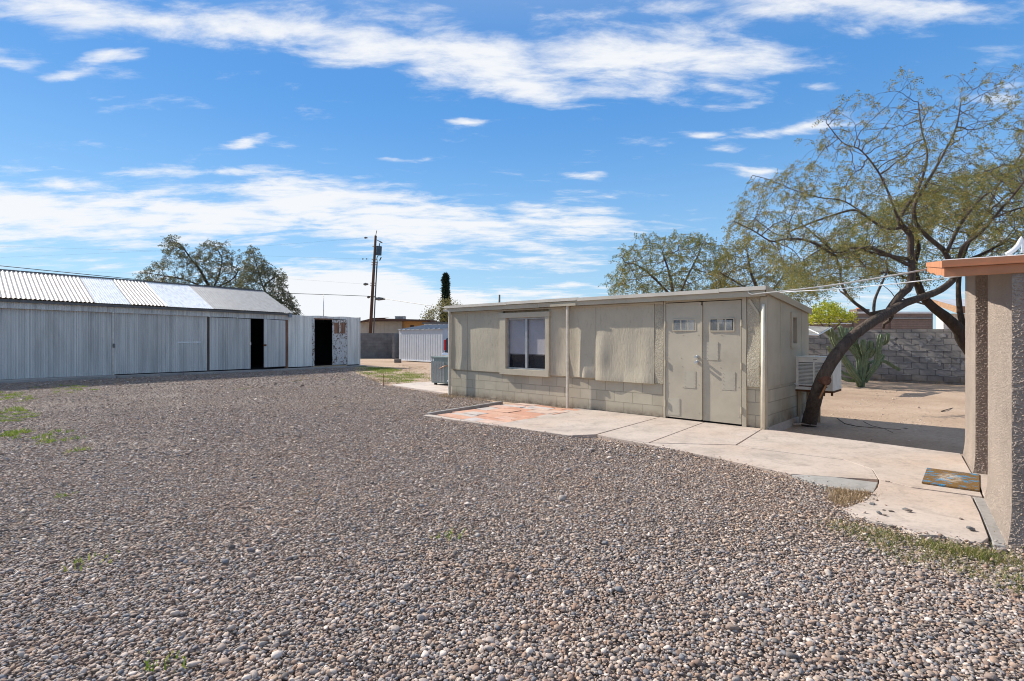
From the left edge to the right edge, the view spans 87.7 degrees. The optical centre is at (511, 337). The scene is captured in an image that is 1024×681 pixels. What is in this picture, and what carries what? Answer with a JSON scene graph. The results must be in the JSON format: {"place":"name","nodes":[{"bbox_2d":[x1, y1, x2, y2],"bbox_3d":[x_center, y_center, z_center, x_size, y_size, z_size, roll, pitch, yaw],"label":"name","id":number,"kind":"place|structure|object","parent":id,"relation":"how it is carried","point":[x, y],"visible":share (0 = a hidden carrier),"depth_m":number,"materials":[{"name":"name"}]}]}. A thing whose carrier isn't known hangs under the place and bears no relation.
{"place":"outdoors","nodes":[
{"label":"outdoors","id":0,"kind":"place"},
{"bbox_2d":[0,367,410,389],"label":"gravel","id":1,"kind":"structure","parent":0,"point":[199,380],"depth_m":18.25,"materials":[{"name":"grey gravel"}]},
{"bbox_2d":[0,382,492,416],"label":"gravel","id":2,"kind":"structure","parent":0,"point":[254,399],"depth_m":12.70,"materials":[{"name":"grey gravel"}]},
{"bbox_2d":[442,338,447,355],"bbox_3d":[-1.618,0.515,27.360,2.064,1.900,5.697,0,0,13],"label":"pickup truck","id":3,"kind":"object","parent":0,"point":[445,347],"visible":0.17,"depth_m":24.97,"materials":[{"name":"paint"}]},
{"bbox_2d":[0,368,1023,680],"bbox_3d":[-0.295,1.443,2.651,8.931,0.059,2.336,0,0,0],"label":"gravel","id":4,"kind":"structure","parent":0,"point":[681,658],"depth_m":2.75,"materials":[{"name":"grey gravel"}]},
{"bbox_2d":[0,384,99,452],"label":"grass","id":5,"kind":"structure","parent":4,"relation":"on","point":[17,431],"depth_m":9.13,"materials":[{"name":"green plant"}]},
{"bbox_2d":[62,557,100,571],"bbox_3d":[-2.695,1.415,3.348,0.175,0.060,0.146,0,0,0],"label":"weed tuft","id":6,"kind":"object","parent":4,"relation":"on","point":[75,566],"visible":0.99,"depth_m":3.32,"materials":[{"name":"green plant"}]},
{"bbox_2d":[81,550,119,562],"bbox_3d":[-2.722,1.421,3.461,0.270,0.047,0.188,0,0,-16],"label":"weed tuft","id":7,"kind":"object","parent":4,"relation":"on","point":[99,555],"visible":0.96,"depth_m":3.46,"materials":[{"name":"green plant"}]},
{"bbox_2d":[144,650,186,671],"bbox_3d":[-1.545,1.421,2.366,0.149,0.049,0.240,0,0,-41],"label":"weed tuft","id":8,"kind":"object","parent":4,"relation":"on","point":[147,665],"visible":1,"depth_m":2.33,"materials":[{"name":"green plant"}]},
{"bbox_2d":[0,405,736,465],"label":"gravel","id":9,"kind":"structure","parent":4,"relation":"on","point":[209,417],"depth_m":7.87,"materials":[{"name":"grey gravel"}]},
{"bbox_2d":[433,417,1013,549],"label":"gravel","id":10,"kind":"structure","parent":4,"relation":"on","point":[892,525],"depth_m":5.08,"materials":[{"name":"grey gravel"}]},
{"bbox_2d":[0,447,1023,575],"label":"gravel","id":11,"kind":"structure","parent":0,"point":[124,469],"depth_m":4.56,"materials":[{"name":"grey gravel"}]},
{"bbox_2d":[431,526,465,540],"bbox_3d":[-0.454,1.409,3.859,0.275,0.072,0.150,0,0,-22],"label":"weed tuft","id":12,"kind":"object","parent":11,"relation":"on","point":[451,533],"visible":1,"depth_m":3.86,"materials":[{"name":"green plant"}]},
{"bbox_2d":[0,0,1023,328],"label":"sky","id":13,"kind":"structure","parent":0,"point":[510,149],"materials":[{"name":"blue"}]},
{"bbox_2d":[113,358,992,548],"bbox_3d":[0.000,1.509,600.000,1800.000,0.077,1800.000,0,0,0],"label":"ground","id":14,"kind":"structure","parent":0,"point":[945,429],"depth_m":10.87,"materials":[{"name":"beige soil"}]},
{"bbox_2d":[0,269,292,383],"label":"corrugated barn","id":15,"kind":"structure","parent":14,"relation":"on","point":[57,327],"depth_m":20.30,"materials":[{"name":"metal"}]},
{"bbox_2d":[114,313,206,373],"bbox_3d":[-13.587,0.174,20.750,0.040,2.372,3.101,0,0,43],"label":"sliding door","id":16,"kind":"structure","parent":15,"relation":"in","point":[144,343],"depth_m":20.63,"materials":[{"name":"metal"}]},
{"bbox_2d":[209,317,250,369],"bbox_3d":[-11.902,0.259,22.530,0.031,2.191,1.614,0,0,43],"label":"sliding door","id":17,"kind":"structure","parent":15,"relation":"in","point":[229,338],"depth_m":22.50,"materials":[{"name":"metal"}]},
{"bbox_2d":[263,319,284,366],"bbox_3d":[-10.575,0.255,23.733,0.042,2.111,1.089,0,0,30],"label":"hinged door","id":18,"kind":"structure","parent":15,"relation":"in","point":[274,330],"depth_m":23.72,"materials":[{"name":"metal"}]},
{"bbox_2d":[132,234,250,287],"bbox_3d":[-21.039,-3.272,34.997,9.350,7.448,5.017,0,0,0],"label":"spreading tree","id":19,"kind":"object","parent":14,"relation":"on","point":[190,261],"visible":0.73,"depth_m":34.47,"materials":[{"name":"green plant"}]},
{"bbox_2d":[232,245,302,314],"bbox_3d":[-14.233,-2.525,31.081,3.664,5.871,5.548,0,0,-25],"label":"spreading tree","id":20,"kind":"object","parent":14,"relation":"on","point":[263,269],"visible":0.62,"depth_m":29.89,"materials":[{"name":"green plant"}]},
{"bbox_2d":[288,315,366,369],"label":"corrugated shed","id":21,"kind":"structure","parent":14,"relation":"on","point":[315,342],"depth_m":26.13,"materials":[{"name":"metal"}]},
{"bbox_2d":[332,320,346,364],"bbox_3d":[-8.451,0.233,26.184,0.090,2.193,0.791,0,0,43],"label":"door","id":22,"kind":"structure","parent":21,"relation":"in","point":[339,327],"depth_m":26.17,"materials":[{"name":"white paint"}]},
{"bbox_2d":[369,230,381,332],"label":"utility pole","id":23,"kind":"object","parent":14,"relation":"on","point":[377,250],"visible":0.95,"depth_m":45.91,"materials":[{"name":"wood"}]},
{"bbox_2d":[0,265,369,297],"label":"power line","id":24,"kind":"object","parent":23,"relation":"attached to","point":[150,280],"visible":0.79,"depth_m":34.13,"materials":[{"name":"black plastic"}]},
{"bbox_2d":[6,246,366,259],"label":"power line","id":25,"kind":"object","parent":23,"relation":"attached to","point":[175,251],"visible":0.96,"depth_m":40.98,"materials":[{"name":"black plastic"}]},
{"bbox_2d":[9,269,367,285],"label":"power line","id":26,"kind":"object","parent":23,"relation":"attached to","point":[365,284],"visible":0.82,"depth_m":41.56,"materials":[{"name":"black plastic"}]},
{"bbox_2d":[375,297,443,307],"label":"power line","id":27,"kind":"object","parent":23,"relation":"attached to","point":[378,298],"visible":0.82,"depth_m":45.02,"materials":[{"name":"black plastic"}]},
{"bbox_2d":[360,333,398,358],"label":"cinder block wall","id":28,"kind":"structure","parent":14,"relation":"on","point":[379,345],"depth_m":38.00,"materials":[{"name":"grey concrete"}]},
{"bbox_2d":[353,366,430,382],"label":"grass","id":29,"kind":"structure","parent":14,"relation":"on","point":[370,368],"depth_m":20.95,"materials":[{"name":"green plant"}]},
{"bbox_2d":[360,318,437,333],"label":"neighbour house","id":30,"kind":"structure","parent":14,"relation":"on","point":[383,325],"depth_m":52.00,"materials":[{"name":"beige paint"}]},
{"bbox_2d":[395,316,405,318],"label":"rooftop unit","id":31,"kind":"object","parent":30,"relation":"on","point":[400,317],"visible":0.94,"depth_m":53.00,"materials":[{"name":"metal"}]},
{"bbox_2d":[391,382,447,393],"bbox_3d":[-1.036,1.490,15.931,4.386,0.120,4.168,0,0,43],"label":"concrete pad","id":32,"kind":"object","parent":14,"relation":"on","point":[440,388],"visible":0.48,"depth_m":15.53,"materials":[{"name":"beige concrete"}]},
{"bbox_2d":[431,356,447,384],"bbox_3d":[-1.827,1.000,16.164,1.030,0.860,0.901,0,0,37],"label":"condenser unit","id":33,"kind":"object","parent":32,"relation":"on","point":[443,369],"visible":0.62,"depth_m":15.94,"materials":[{"name":"grey metal"}]},
{"bbox_2d":[399,324,447,361],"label":"garden shed","id":34,"kind":"structure","parent":14,"relation":"on","point":[423,343],"depth_m":31.80,"materials":[{"name":"metal"}]},
{"bbox_2d":[422,322,447,324],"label":"patio cover","id":35,"kind":"object","parent":14,"relation":"on","point":[430,323],"visible":0.1,"depth_m":45.75,"materials":[{"name":"white metal"}]},
{"bbox_2d":[420,295,460,321],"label":"dry shrub tree","id":36,"kind":"object","parent":14,"relation":"on","point":[433,311],"visible":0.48,"depth_m":57.34,"materials":[{"name":"green plant"}]},
{"bbox_2d":[439,271,450,321],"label":"cypress","id":37,"kind":"object","parent":14,"relation":"on","point":[445,287],"visible":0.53,"depth_m":59.74,"materials":[{"name":"green plant"}]},
{"bbox_2d":[29,365,888,507],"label":"grass","id":38,"kind":"structure","parent":14,"relation":"on","point":[843,493],"depth_m":4.89,"materials":[{"name":"green plant"}]},
{"bbox_2d":[424,414,502,427],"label":"kerb","id":39,"kind":"structure","parent":14,"relation":"on","point":[448,419],"depth_m":9.32,"materials":[{"name":"concrete"}]},
{"bbox_2d":[427,401,502,414],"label":"kerb","id":40,"kind":"structure","parent":14,"relation":"on","point":[466,408],"depth_m":10.78,"materials":[{"name":"concrete"}]},
{"bbox_2d":[437,403,579,424],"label":"paving","id":41,"kind":"structure","parent":14,"relation":"on","point":[498,414],"depth_m":10.08,"materials":[{"name":"concrete"}]},
{"bbox_2d":[443,286,811,430],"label":"workshop","id":42,"kind":"structure","parent":14,"relation":"on","point":[726,356],"depth_m":9.77,"materials":[{"name":"beige paint"}]},
{"bbox_2d":[498,311,550,376],"bbox_3d":[0.322,0.143,11.809,1.502,1.388,0.258,0,0,43],"label":"window","id":43,"kind":"structure","parent":42,"relation":"in","point":[528,342],"depth_m":11.77,"materials":[{"name":"beige wood"}]},
{"bbox_2d":[664,302,701,419],"bbox_3d":[2.949,0.399,9.238,0.669,2.001,0.125,0,0,43],"label":"door","id":44,"kind":"structure","parent":42,"relation":"in","point":[682,323],"depth_m":9.23,"materials":[{"name":"paint"}]},
{"bbox_2d":[702,300,742,423],"bbox_3d":[3.470,0.399,8.779,0.668,2.001,0.082,0,0,43],"label":"door","id":45,"kind":"structure","parent":42,"relation":"in","point":[722,320],"depth_m":8.76,"materials":[{"name":"paint"}]},
{"bbox_2d":[790,312,797,348],"bbox_3d":[4.934,-0.123,9.310,0.025,0.630,0.357,0,0,43],"label":"side window","id":46,"kind":"structure","parent":42,"relation":"in","point":[792,314],"depth_m":9.19,"materials":[{"name":"beige wood"}]},
{"bbox_2d":[748,269,926,294],"bbox_3d":[4.479,-0.767,7.559,0.032,0.218,2.265,0,0,-44],"label":"overhead conduit","id":47,"kind":"object","parent":42,"relation":"attached to","point":[839,283],"visible":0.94,"depth_m":7.44,"materials":[{"name":"white metal"}]},
{"bbox_2d":[598,229,733,295],"bbox_3d":[6.436,-1.795,21.035,6.622,5.486,4.438,0,0,0],"label":"mesquite tree","id":48,"kind":"object","parent":14,"relation":"on","point":[680,259],"visible":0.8,"depth_m":20.30,"materials":[{"name":"green plant"}]},
{"bbox_2d":[705,232,823,306],"bbox_3d":[9.145,-1.492,19.105,5.617,4.945,3.663,0,0,0],"label":"mesquite tree","id":49,"kind":"object","parent":14,"relation":"on","point":[748,267],"visible":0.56,"depth_m":18.59,"materials":[{"name":"green plant"}]},
{"bbox_2d":[792,423,826,426],"bbox_3d":[5.080,1.497,9.090,0.527,0.032,0.120,0,0,36],"label":"pale edging","id":50,"kind":"object","parent":14,"relation":"on","point":[806,424],"visible":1,"depth_m":9.19,"materials":[{"name":"concrete"}]},
{"bbox_2d":[794,355,841,422],"bbox_3d":[5.404,0.942,9.458,0.636,1.215,0.686,0,0,43],"label":"evaporative cooler","id":51,"kind":"object","parent":14,"relation":"on","point":[808,368],"visible":0.74,"depth_m":9.32,"materials":[{"name":"beige metal"}]},
{"bbox_2d":[809,296,858,329],"bbox_3d":[14.932,-0.391,24.993,2.330,3.025,3.611,0,0,34],"label":"flowering bush","id":52,"kind":"object","parent":14,"relation":"on","point":[818,313],"visible":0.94,"depth_m":24.61,"materials":[{"name":"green plant"}]},
{"bbox_2d":[825,325,900,386],"bbox_3d":[10.455,0.584,16.078,2.612,1.892,0.655,0,0,-6],"label":"cactus","id":53,"kind":"object","parent":14,"relation":"on","point":[861,352],"visible":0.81,"depth_m":15.97,"materials":[{"name":"green plant"}]},
{"bbox_2d":[837,418,900,429],"bbox_3d":[5.988,1.501,9.267,0.454,0.026,1.284,0,0,-13],"label":"fallen branch","id":54,"kind":"object","parent":14,"relation":"on","point":[863,426],"visible":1,"depth_m":8.96,"materials":[{"name":"wood"}]},
{"bbox_2d":[809,308,932,329],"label":"adobe house","id":55,"kind":"structure","parent":14,"relation":"on","point":[912,320],"depth_m":35.80,"materials":[{"name":"brick"}]},
{"bbox_2d":[721,62,1023,426],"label":"mesquite tree","id":56,"kind":"object","parent":14,"relation":"on","point":[822,380],"visible":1,"depth_m":8.80,"materials":[{"name":"green plant"}]},
{"bbox_2d":[809,329,964,384],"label":"yard wall","id":57,"kind":"structure","parent":14,"relation":"on","point":[931,356],"depth_m":17.48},
{"bbox_2d":[773,154,1023,354],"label":"mesquite tree","id":58,"kind":"object","parent":14,"relation":"on","point":[955,326],"visible":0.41,"depth_m":13.27,"materials":[{"name":"green plant"}]},
{"bbox_2d":[815,517,1023,595],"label":"weeds","id":59,"kind":"object","parent":14,"relation":"on","point":[980,554],"visible":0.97,"depth_m":3.56,"materials":[{"name":"green plant"}]},
{"bbox_2d":[932,299,964,328],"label":"gabled house","id":60,"kind":"structure","parent":14,"relation":"on","point":[949,304],"depth_m":29.02,"materials":[{"name":"white paint"}]},
{"bbox_2d":[926,254,1023,552],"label":"stucco house","id":61,"kind":"structure","parent":14,"relation":"on","point":[993,454],"depth_m":4.13,"materials":[{"name":"paint"}]},
{"bbox_2d":[780,276,961,292],"bbox_3d":[4.988,-0.742,7.645,0.014,0.054,2.514,0,0,-28],"label":"overhead conduit","id":62,"kind":"object","parent":61,"relation":"attached to","point":[874,285],"visible":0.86,"depth_m":7.43,"materials":[{"name":"white metal"}]},
{"bbox_2d":[1005,236,1023,254],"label":"roof bracket","id":63,"kind":"object","parent":61,"relation":"on","point":[1019,243],"visible":0.96,"depth_m":4.99,"materials":[{"name":"white metal"}]},
{"bbox_2d":[498,408,658,438],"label":"patio","id":64,"kind":"structure","parent":0,"point":[584,423],"depth_m":8.96,"materials":[{"name":"concrete"}]},
{"bbox_2d":[597,417,703,442],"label":"patio","id":65,"kind":"structure","parent":0,"point":[650,431],"depth_m":8.28,"materials":[{"name":"concrete"}]},
{"bbox_2d":[651,422,760,444],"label":"patio","id":66,"kind":"structure","parent":0,"point":[712,433],"depth_m":7.77,"materials":[{"name":"concrete"}]},
{"bbox_2d":[598,435,877,481],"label":"patio","id":67,"kind":"structure","parent":0,"point":[789,464],"depth_m":6.20,"materials":[{"name":"concrete"}]},
{"bbox_2d":[809,326,831,335],"bbox_3d":[8.471,0.567,15.235,0.797,1.926,1.946,0,0,42],"label":"slatted awning","id":68,"kind":"object","parent":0,"point":[815,331],"visible":0.42,"depth_m":15.11,"materials":[{"name":"white metal"}]},
{"bbox_2d":[792,475,877,494],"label":"patio","id":69,"kind":"structure","parent":0,"point":[844,482],"depth_m":5.27,"materials":[{"name":"grey concrete"}]},
{"bbox_2d":[737,429,981,499],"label":"patio","id":70,"kind":"structure","parent":0,"point":[903,466],"depth_m":6.51,"materials":[{"name":"concrete"}]},
{"bbox_2d":[922,468,979,491],"bbox_3d":[4.408,1.418,5.346,0.428,0.018,0.750,0,0,41],"label":"doormat","id":71,"kind":"object","parent":70,"relation":"on","point":[953,479],"visible":1,"depth_m":5.28,"materials":[{"name":"multicoloured fabric"}]},
{"bbox_2d":[806,391,927,440],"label":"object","id":72,"kind":"structure","parent":0,"point":[886,418],"depth_m":10.08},
{"bbox_2d":[842,480,988,546],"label":"patio","id":73,"kind":"structure","parent":0,"point":[942,513],"depth_m":4.36,"materials":[{"name":"concrete"}]}
]}

